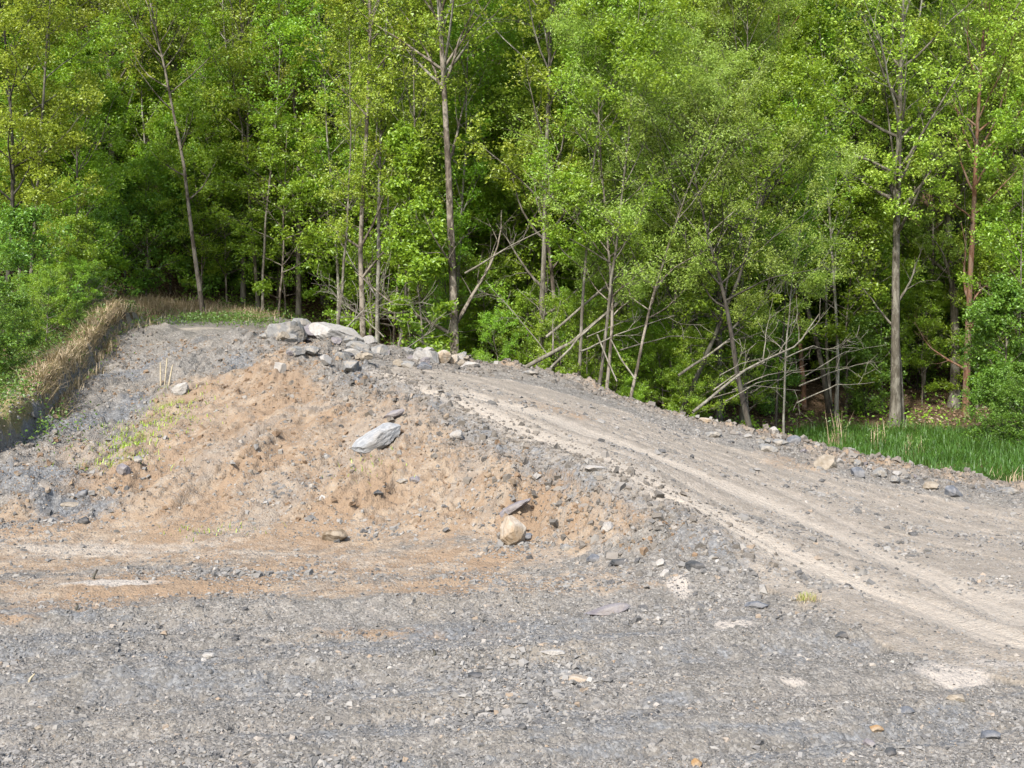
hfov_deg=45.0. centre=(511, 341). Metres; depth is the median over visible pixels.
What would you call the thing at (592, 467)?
rock
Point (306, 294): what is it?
sapling
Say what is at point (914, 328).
sapling
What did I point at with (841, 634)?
rock
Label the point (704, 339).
shrub
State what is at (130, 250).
shrub
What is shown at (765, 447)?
rock
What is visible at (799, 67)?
leafy tree
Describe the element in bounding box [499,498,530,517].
rock slab
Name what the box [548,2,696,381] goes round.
leafy tree
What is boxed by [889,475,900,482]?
rock
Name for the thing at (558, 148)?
sapling
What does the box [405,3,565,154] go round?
leafy tree
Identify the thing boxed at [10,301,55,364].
sapling
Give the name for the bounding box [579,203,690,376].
sapling
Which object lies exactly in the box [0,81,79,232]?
sapling
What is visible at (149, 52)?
shrub
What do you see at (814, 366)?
sapling
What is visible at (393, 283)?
sapling
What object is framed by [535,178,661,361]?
sapling
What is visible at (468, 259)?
sapling
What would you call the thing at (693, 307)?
sapling
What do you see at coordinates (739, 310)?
leafy tree
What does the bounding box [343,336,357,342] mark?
rock
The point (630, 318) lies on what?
bare branch
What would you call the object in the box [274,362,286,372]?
rock
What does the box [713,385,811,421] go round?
bare branch
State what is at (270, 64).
leafy tree
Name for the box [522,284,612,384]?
sapling
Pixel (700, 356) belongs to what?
sapling
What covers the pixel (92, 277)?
shrub
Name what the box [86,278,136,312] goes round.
bare branch
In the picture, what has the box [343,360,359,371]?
rock
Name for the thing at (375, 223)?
sapling
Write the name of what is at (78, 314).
shrub
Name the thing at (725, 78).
leafy tree
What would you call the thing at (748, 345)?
sapling
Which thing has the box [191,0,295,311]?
tree
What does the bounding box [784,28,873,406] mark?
tree
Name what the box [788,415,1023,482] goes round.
grass
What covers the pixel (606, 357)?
bare branch
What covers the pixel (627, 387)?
shrub
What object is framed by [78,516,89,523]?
rock
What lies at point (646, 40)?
leafy tree
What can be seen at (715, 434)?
rock
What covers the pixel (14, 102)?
sapling
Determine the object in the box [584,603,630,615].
rock slab
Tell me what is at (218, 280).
shrub
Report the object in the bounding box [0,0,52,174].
leafy tree
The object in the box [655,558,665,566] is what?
rock
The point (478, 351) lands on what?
shrub
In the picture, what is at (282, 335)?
rock
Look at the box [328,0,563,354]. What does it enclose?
leafy tree
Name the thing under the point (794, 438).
rock
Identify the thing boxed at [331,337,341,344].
rock
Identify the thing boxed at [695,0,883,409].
leafy tree
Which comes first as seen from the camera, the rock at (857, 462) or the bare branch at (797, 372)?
the rock at (857, 462)
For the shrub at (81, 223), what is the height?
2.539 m
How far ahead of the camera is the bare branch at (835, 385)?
26.71 m
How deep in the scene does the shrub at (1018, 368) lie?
26.04 m
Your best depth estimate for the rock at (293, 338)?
22.41 m
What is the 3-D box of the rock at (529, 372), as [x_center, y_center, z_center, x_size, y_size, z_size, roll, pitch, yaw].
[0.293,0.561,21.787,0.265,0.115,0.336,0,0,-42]
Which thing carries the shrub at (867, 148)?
on the hillside
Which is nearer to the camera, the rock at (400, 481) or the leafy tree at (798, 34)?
the rock at (400, 481)
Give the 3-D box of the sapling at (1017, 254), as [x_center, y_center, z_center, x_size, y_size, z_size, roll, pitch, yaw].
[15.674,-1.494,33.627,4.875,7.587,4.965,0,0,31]
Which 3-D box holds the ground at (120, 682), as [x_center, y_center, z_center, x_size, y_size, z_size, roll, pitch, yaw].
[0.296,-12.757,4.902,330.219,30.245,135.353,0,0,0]
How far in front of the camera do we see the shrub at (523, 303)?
29.43 m
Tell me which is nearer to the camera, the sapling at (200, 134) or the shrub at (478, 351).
the shrub at (478, 351)
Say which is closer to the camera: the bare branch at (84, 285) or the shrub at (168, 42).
the bare branch at (84, 285)
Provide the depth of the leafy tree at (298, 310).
33.48 m
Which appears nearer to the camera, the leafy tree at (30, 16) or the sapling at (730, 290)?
the sapling at (730, 290)
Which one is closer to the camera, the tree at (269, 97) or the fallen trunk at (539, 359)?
the fallen trunk at (539, 359)
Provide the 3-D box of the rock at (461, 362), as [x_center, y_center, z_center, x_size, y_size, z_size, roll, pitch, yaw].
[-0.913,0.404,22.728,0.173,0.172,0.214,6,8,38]
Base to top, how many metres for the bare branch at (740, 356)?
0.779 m
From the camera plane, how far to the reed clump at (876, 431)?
25.98 m
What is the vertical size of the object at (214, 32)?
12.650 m
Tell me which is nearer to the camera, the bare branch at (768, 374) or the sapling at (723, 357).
the bare branch at (768, 374)
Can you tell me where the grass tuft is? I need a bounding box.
[789,590,821,602]
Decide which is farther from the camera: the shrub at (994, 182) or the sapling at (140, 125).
the shrub at (994, 182)
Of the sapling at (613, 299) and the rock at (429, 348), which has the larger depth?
the sapling at (613, 299)
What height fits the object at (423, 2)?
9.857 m
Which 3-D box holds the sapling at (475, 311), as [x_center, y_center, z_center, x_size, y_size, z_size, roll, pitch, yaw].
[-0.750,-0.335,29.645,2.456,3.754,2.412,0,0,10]
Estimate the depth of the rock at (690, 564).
11.19 m
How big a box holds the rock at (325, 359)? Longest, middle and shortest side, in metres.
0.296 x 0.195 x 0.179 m
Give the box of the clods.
[0,326,727,556]
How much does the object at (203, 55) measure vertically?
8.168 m
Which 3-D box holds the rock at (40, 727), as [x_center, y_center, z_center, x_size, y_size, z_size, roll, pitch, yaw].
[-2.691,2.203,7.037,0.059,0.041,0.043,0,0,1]
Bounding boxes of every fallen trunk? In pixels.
[525,269,650,367]
[549,305,616,368]
[692,296,834,413]
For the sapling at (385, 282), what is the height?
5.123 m
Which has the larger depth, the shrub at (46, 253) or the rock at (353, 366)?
the shrub at (46, 253)
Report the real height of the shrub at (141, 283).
4.041 m
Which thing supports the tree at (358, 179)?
on the hillside
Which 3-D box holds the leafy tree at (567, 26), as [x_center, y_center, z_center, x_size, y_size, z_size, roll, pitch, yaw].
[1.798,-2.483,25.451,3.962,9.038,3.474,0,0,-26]
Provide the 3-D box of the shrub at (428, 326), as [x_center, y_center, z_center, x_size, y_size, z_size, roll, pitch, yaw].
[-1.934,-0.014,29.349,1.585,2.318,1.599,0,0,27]
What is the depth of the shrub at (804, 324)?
37.79 m
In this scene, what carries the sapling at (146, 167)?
on the hillside
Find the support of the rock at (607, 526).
on the embankment
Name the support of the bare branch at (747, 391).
on the hillside
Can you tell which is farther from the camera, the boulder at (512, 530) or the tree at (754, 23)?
the tree at (754, 23)
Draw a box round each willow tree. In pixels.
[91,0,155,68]
[137,0,266,92]
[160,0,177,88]
[557,0,748,394]
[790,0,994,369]
[953,55,1023,310]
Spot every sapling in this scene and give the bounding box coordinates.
[0,7,103,207]
[0,40,70,233]
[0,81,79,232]
[0,138,54,286]
[1,29,129,191]
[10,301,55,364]
[14,273,56,337]
[15,260,81,345]
[37,71,156,241]
[37,149,139,290]
[53,256,102,322]
[57,87,149,204]
[87,60,206,265]
[99,152,199,296]
[119,71,275,296]
[119,109,216,293]
[128,98,246,291]
[131,36,249,160]
[132,90,253,292]
[137,90,210,282]
[149,139,268,289]
[176,140,282,304]
[194,129,306,296]
[201,99,309,291]
[201,99,358,315]
[215,149,343,316]
[227,72,348,300]
[268,66,427,335]
[286,98,399,291]
[291,104,499,344]
[291,180,357,282]
[329,102,457,320]
[333,74,452,290]
[364,95,541,335]
[366,207,487,344]
[367,190,418,335]
[380,164,529,347]
[387,207,514,349]
[394,172,548,357]
[413,216,492,320]
[444,251,530,359]
[455,98,561,354]
[466,306,533,362]
[469,142,599,359]
[494,218,588,366]
[511,118,630,373]
[514,291,601,378]
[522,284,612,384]
[525,126,734,405]
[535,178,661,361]
[539,279,622,388]
[555,314,623,387]
[569,141,676,340]
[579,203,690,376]
[581,337,652,393]
[587,321,660,402]
[594,174,756,415]
[605,331,667,407]
[616,245,727,401]
[617,324,708,411]
[619,298,704,400]
[638,144,752,340]
[659,326,745,415]
[660,357,707,416]
[671,224,790,414]
[679,278,767,376]
[702,200,827,392]
[708,237,789,388]
[708,315,788,425]
[746,183,843,354]
[760,160,929,414]
[779,234,881,373]
[800,201,923,364]
[838,240,929,405]
[871,212,976,382]
[877,272,962,404]
[904,244,1023,408]
[909,231,1018,378]
[952,212,1023,365]
[986,175,1023,294]
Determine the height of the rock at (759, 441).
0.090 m
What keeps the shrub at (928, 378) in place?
on the hillside
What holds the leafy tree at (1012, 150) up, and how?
on the hillside
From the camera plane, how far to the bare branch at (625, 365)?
24.84 m
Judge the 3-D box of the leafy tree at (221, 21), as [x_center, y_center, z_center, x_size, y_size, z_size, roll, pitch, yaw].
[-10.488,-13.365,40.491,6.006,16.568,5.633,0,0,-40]
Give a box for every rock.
[34,724,43,729]
[60,502,78,506]
[75,490,87,498]
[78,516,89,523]
[116,463,130,475]
[133,455,141,462]
[171,382,188,395]
[202,652,216,657]
[259,332,266,338]
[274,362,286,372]
[276,331,289,340]
[283,333,297,342]
[286,346,305,356]
[304,345,319,354]
[319,354,331,364]
[322,529,347,540]
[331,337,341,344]
[334,352,351,359]
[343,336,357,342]
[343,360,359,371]
[344,348,360,357]
[355,353,361,359]
[360,352,372,360]
[363,335,377,343]
[373,490,383,494]
[392,359,402,366]
[396,479,407,483]
[401,347,413,354]
[401,361,414,368]
[409,476,419,483]
[417,362,431,369]
[420,357,429,363]
[422,347,434,350]
[448,354,459,363]
[449,430,462,439]
[457,351,466,356]
[457,359,466,365]
[461,361,479,367]
[468,672,481,677]
[517,723,526,728]
[523,370,538,375]
[525,533,531,539]
[540,649,564,655]
[560,674,587,681]
[561,544,569,550]
[584,465,605,470]
[586,553,598,562]
[601,521,613,531]
[609,558,627,565]
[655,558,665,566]
[659,569,670,577]
[685,560,705,570]
[691,758,701,766]
[699,417,712,422]
[705,432,721,437]
[744,433,751,437]
[744,601,767,608]
[756,439,764,443]
[758,443,777,451]
[770,426,778,433]
[772,439,784,445]
[786,435,800,443]
[814,454,836,469]
[835,631,848,638]
[836,458,843,462]
[850,467,864,478]
[852,459,860,465]
[863,738,874,746]
[869,725,883,732]
[872,467,886,476]
[884,747,896,756]
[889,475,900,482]
[892,471,901,475]
[900,706,914,713]
[923,481,938,489]
[944,485,962,496]
[946,694,964,701]
[980,730,1000,738]
[999,487,1019,494]
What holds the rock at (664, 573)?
on the embankment
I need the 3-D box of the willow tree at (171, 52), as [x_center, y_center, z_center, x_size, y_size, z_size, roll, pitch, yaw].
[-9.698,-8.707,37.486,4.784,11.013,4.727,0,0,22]
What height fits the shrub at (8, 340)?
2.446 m
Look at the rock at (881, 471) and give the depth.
16.60 m
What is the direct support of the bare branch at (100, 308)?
on the hillside
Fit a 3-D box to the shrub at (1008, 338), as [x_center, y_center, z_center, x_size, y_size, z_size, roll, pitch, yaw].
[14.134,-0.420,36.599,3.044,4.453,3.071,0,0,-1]
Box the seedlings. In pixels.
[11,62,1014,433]
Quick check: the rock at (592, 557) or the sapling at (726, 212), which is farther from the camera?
the sapling at (726, 212)
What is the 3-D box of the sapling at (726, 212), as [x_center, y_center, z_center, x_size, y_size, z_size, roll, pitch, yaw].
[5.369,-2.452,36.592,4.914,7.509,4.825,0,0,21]
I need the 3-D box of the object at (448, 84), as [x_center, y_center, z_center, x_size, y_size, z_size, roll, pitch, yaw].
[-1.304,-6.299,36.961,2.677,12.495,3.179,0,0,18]
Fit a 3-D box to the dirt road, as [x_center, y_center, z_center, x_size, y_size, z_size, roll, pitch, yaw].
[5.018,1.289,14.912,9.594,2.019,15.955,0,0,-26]
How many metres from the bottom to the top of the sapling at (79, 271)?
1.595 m
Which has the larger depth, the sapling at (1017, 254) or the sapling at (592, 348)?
the sapling at (1017, 254)
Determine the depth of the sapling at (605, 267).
29.92 m
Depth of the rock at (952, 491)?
15.92 m
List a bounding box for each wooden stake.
[160,363,161,385]
[164,358,167,384]
[168,365,172,384]
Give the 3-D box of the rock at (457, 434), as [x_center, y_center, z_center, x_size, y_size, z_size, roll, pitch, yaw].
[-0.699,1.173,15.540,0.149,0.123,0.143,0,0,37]
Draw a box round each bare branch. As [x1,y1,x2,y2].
[41,277,122,322]
[63,282,129,317]
[64,286,129,319]
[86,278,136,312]
[309,265,383,337]
[347,254,437,338]
[408,306,461,351]
[465,181,608,273]
[471,281,546,353]
[520,284,557,336]
[537,284,570,321]
[545,211,753,337]
[580,308,713,351]
[587,292,669,336]
[597,334,617,381]
[611,339,636,379]
[620,311,707,350]
[655,297,720,343]
[664,297,736,348]
[676,296,752,337]
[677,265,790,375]
[686,345,729,379]
[693,332,731,372]
[703,322,787,361]
[705,354,805,364]
[713,346,779,390]
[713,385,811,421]
[719,338,768,375]
[725,380,772,401]
[732,348,802,390]
[757,348,857,394]
[785,325,859,358]
[796,360,874,402]
[799,340,881,389]
[805,330,882,375]
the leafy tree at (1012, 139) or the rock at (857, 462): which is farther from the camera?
the leafy tree at (1012, 139)
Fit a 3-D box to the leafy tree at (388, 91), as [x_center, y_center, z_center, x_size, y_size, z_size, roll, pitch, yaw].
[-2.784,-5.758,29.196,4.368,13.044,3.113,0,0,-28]
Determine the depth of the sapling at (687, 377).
26.42 m
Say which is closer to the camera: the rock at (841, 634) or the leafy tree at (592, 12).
the rock at (841, 634)
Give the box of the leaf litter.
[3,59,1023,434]
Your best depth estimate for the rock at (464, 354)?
23.19 m
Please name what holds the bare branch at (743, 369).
attached to the leafy tree at (739, 310)
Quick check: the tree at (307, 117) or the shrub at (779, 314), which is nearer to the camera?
the tree at (307, 117)
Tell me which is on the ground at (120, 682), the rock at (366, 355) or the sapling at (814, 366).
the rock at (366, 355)
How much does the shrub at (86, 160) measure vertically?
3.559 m
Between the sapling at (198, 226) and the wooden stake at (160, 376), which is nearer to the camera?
the wooden stake at (160, 376)
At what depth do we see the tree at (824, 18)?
32.21 m
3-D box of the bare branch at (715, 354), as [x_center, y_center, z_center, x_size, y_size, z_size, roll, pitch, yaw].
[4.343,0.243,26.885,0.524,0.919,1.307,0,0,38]
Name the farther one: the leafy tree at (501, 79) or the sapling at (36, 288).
the leafy tree at (501, 79)
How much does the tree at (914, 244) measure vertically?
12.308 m
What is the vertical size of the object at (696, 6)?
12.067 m
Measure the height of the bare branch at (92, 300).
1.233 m
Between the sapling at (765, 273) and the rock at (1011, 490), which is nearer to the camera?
the rock at (1011, 490)
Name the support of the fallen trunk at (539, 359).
on the hillside
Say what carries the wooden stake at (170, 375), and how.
in the embankment
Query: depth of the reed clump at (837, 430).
26.50 m
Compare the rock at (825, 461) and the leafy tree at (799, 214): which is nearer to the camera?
the rock at (825, 461)
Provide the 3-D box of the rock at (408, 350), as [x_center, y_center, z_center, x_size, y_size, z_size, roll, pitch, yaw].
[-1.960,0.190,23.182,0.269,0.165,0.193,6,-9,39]
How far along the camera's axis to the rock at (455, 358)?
22.84 m
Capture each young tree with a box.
[0,6,150,292]
[375,105,470,352]
[745,130,884,433]
[954,269,1023,436]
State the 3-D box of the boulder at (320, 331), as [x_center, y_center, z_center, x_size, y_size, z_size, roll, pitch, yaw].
[-3.229,-0.075,22.800,1.096,0.486,0.859,17,-5,-15]
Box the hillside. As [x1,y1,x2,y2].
[0,1,1020,479]
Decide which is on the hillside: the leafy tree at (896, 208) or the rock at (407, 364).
the leafy tree at (896, 208)
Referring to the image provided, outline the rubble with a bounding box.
[0,307,1023,592]
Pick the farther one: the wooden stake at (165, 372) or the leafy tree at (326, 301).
the leafy tree at (326, 301)
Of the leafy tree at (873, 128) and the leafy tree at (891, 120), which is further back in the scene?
the leafy tree at (891, 120)
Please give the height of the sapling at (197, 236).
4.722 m
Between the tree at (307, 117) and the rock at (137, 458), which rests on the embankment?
the rock at (137, 458)
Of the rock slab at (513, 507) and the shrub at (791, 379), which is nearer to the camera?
the rock slab at (513, 507)
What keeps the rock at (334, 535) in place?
on the embankment
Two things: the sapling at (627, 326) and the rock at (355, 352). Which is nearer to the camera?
the rock at (355, 352)
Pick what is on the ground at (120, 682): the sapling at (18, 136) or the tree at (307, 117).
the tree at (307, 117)
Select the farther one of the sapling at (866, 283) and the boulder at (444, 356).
the sapling at (866, 283)
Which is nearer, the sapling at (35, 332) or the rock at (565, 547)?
the rock at (565, 547)
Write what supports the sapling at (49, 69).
on the hillside
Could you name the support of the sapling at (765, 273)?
on the hillside
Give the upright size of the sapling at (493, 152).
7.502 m
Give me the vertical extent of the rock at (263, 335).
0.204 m
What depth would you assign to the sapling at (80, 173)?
33.55 m
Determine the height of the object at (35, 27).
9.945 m
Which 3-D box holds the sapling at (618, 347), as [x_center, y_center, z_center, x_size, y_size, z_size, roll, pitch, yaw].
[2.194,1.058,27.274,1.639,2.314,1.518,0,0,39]
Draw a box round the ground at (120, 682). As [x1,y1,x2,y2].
[0,308,1023,767]
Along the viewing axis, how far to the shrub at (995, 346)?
34.60 m
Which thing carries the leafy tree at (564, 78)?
on the hillside
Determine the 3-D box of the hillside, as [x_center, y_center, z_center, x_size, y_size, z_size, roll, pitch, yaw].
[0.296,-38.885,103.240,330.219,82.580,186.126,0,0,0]
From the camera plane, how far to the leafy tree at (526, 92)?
30.25 m
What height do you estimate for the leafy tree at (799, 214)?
8.157 m
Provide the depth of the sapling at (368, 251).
30.50 m
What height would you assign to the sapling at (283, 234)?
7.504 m
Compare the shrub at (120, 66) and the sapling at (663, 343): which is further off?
the shrub at (120, 66)
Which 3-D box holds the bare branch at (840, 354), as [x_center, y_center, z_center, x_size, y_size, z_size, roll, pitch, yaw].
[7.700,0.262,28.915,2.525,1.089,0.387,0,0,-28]
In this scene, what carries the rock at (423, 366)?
on the dirt road
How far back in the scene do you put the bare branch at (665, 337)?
26.36 m
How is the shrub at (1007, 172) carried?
on the hillside
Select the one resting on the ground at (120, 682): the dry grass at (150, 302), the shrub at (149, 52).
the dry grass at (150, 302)
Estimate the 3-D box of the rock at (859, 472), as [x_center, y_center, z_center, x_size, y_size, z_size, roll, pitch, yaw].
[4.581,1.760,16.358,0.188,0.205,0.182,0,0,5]
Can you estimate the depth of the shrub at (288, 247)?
37.18 m
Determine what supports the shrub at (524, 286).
on the hillside
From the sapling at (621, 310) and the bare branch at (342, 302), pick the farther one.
the sapling at (621, 310)
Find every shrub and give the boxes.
[0,160,34,271]
[0,200,84,348]
[0,250,32,386]
[0,284,50,379]
[23,221,65,306]
[32,213,105,324]
[38,195,96,270]
[54,130,122,232]
[55,290,86,327]
[74,262,116,310]
[85,159,189,298]
[88,37,160,151]
[89,0,169,73]
[115,203,164,272]
[132,12,182,58]
[138,37,178,94]
[147,138,268,300]
[155,0,199,77]
[214,203,286,298]
[252,164,317,266]
[303,225,380,328]
[309,216,373,299]
[382,257,463,339]
[405,293,470,349]
[412,256,501,347]
[423,279,489,358]
[472,348,494,362]
[482,281,560,370]
[493,283,530,345]
[503,274,591,371]
[554,238,629,372]
[617,374,653,402]
[656,338,724,417]
[664,295,731,369]
[677,298,735,401]
[726,318,804,417]
[729,282,812,385]
[737,278,795,363]
[782,250,838,363]
[801,271,883,386]
[820,306,907,415]
[854,133,883,210]
[858,150,928,249]
[869,253,926,358]
[869,254,964,389]
[940,258,1023,390]
[950,362,1014,444]
[953,319,1011,405]
[961,152,1021,233]
[979,144,1010,226]
[982,361,1023,444]
[1003,340,1023,410]
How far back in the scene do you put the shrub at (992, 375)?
26.99 m
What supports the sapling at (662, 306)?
on the hillside
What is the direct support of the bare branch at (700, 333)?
attached to the willow tree at (697, 19)
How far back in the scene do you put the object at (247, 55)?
36.91 m
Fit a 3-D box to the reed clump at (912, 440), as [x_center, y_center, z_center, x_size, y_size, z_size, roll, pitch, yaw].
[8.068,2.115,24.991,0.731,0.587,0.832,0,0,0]
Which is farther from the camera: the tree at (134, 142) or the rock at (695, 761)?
the tree at (134, 142)
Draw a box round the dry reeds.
[989,468,1023,482]
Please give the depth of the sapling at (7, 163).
33.16 m
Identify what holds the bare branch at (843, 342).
on the hillside
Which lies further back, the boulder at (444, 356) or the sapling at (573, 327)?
the sapling at (573, 327)
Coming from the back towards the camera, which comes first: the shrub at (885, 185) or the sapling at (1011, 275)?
the shrub at (885, 185)
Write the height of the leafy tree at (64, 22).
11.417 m
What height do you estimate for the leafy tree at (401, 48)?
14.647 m
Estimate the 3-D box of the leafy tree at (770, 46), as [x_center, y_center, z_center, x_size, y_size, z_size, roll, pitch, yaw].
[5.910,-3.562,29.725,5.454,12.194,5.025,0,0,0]
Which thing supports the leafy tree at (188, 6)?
on the ground at (120, 682)
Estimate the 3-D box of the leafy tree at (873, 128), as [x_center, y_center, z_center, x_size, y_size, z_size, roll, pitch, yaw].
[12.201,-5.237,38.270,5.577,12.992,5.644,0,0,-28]
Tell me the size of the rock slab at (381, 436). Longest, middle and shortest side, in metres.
0.682 x 0.293 x 0.271 m
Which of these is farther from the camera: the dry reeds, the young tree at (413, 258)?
the young tree at (413, 258)
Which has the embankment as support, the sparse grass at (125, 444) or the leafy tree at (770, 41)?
the sparse grass at (125, 444)
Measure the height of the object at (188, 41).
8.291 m
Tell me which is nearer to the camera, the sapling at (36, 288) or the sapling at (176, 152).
the sapling at (36, 288)
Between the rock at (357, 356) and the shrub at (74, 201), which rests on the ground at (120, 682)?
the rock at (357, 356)
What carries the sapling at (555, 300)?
on the hillside
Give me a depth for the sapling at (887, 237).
35.65 m
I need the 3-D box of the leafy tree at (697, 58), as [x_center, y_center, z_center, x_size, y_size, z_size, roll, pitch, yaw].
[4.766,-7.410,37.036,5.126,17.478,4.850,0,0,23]
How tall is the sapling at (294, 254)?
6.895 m
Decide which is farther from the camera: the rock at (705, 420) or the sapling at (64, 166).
the sapling at (64, 166)
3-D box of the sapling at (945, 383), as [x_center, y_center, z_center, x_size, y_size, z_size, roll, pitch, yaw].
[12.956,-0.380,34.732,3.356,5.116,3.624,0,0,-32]
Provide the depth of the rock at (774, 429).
19.02 m
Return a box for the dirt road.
[363,360,1023,685]
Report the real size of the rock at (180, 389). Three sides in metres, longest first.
0.322 x 0.211 x 0.182 m
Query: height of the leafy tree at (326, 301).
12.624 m
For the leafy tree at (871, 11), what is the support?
on the hillside
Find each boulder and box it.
[265,321,306,341]
[292,318,310,326]
[304,323,316,337]
[308,322,364,342]
[346,341,369,350]
[370,345,389,354]
[413,350,438,362]
[437,350,451,362]
[500,515,525,544]
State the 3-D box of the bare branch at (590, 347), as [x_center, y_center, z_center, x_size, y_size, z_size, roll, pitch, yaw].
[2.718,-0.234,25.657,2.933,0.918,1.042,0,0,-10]
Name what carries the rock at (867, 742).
on the ground at (120, 682)
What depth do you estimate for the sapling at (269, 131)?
31.64 m
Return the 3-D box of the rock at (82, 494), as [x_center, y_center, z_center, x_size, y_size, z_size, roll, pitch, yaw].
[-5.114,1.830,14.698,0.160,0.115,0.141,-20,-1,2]
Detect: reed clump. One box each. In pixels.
[822,410,859,446]
[864,421,900,448]
[893,435,932,457]
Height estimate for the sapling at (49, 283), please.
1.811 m
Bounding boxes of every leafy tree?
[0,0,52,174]
[0,0,109,331]
[0,0,132,304]
[0,31,39,237]
[1,1,71,41]
[39,0,193,183]
[53,0,177,276]
[90,0,274,314]
[126,0,329,304]
[168,1,277,56]
[212,0,330,313]
[218,0,366,317]
[224,0,330,225]
[266,0,446,170]
[270,0,408,305]
[290,0,433,337]
[307,0,480,343]
[327,0,479,347]
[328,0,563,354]
[363,0,459,86]
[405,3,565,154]
[419,0,571,347]
[425,0,596,330]
[427,0,582,359]
[442,0,616,367]
[483,0,595,317]
[485,0,634,372]
[491,0,702,389]
[520,0,677,375]
[526,0,701,383]
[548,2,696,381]
[558,0,702,383]
[570,42,784,397]
[580,2,749,219]
[599,59,859,427]
[616,0,743,371]
[653,0,870,423]
[669,0,800,422]
[670,49,859,412]
[689,8,857,413]
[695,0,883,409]
[698,0,847,386]
[711,0,806,281]
[720,0,801,165]
[724,95,854,427]
[740,0,920,375]
[768,1,895,315]
[788,0,888,217]
[788,0,998,425]
[826,0,950,422]
[836,0,1023,407]
[867,0,973,215]
[880,0,1023,416]
[892,0,1010,365]
[899,0,1010,243]
[908,0,1023,362]
[948,83,1023,431]
[953,0,1023,191]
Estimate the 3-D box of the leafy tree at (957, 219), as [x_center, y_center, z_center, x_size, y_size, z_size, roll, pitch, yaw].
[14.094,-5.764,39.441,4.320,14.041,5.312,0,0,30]
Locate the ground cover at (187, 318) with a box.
[0,283,495,460]
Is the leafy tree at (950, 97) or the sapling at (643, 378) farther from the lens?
the leafy tree at (950, 97)
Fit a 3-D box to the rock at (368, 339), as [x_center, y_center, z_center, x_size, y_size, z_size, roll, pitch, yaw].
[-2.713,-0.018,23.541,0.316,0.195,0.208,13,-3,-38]
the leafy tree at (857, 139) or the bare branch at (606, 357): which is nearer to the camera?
the bare branch at (606, 357)
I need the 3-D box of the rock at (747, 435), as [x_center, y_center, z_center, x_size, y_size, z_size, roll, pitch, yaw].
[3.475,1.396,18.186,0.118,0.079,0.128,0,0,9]
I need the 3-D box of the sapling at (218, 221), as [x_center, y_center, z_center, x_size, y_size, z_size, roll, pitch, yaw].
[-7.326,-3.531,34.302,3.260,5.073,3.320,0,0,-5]
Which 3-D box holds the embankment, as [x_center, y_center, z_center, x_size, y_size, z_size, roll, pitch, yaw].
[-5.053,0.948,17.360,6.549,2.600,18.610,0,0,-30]
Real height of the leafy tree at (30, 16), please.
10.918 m
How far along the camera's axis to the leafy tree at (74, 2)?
39.25 m
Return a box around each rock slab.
[351,422,400,453]
[383,409,404,418]
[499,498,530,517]
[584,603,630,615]
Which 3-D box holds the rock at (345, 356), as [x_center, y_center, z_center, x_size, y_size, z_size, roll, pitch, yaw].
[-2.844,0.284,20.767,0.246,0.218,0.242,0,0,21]
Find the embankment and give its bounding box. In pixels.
[0,325,739,598]
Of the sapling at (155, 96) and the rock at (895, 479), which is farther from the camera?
the sapling at (155, 96)
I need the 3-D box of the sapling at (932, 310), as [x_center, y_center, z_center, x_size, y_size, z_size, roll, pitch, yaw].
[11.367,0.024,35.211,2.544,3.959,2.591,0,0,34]
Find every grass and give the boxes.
[4,286,323,423]
[44,382,414,540]
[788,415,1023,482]
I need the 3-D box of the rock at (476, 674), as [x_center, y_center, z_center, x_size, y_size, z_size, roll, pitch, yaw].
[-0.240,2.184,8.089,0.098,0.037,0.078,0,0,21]
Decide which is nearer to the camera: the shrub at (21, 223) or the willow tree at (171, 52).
the shrub at (21, 223)
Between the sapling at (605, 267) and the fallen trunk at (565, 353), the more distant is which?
the sapling at (605, 267)
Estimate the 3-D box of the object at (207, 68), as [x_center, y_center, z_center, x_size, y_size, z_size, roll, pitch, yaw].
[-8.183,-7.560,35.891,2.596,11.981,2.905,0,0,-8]
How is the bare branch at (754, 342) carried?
on the hillside

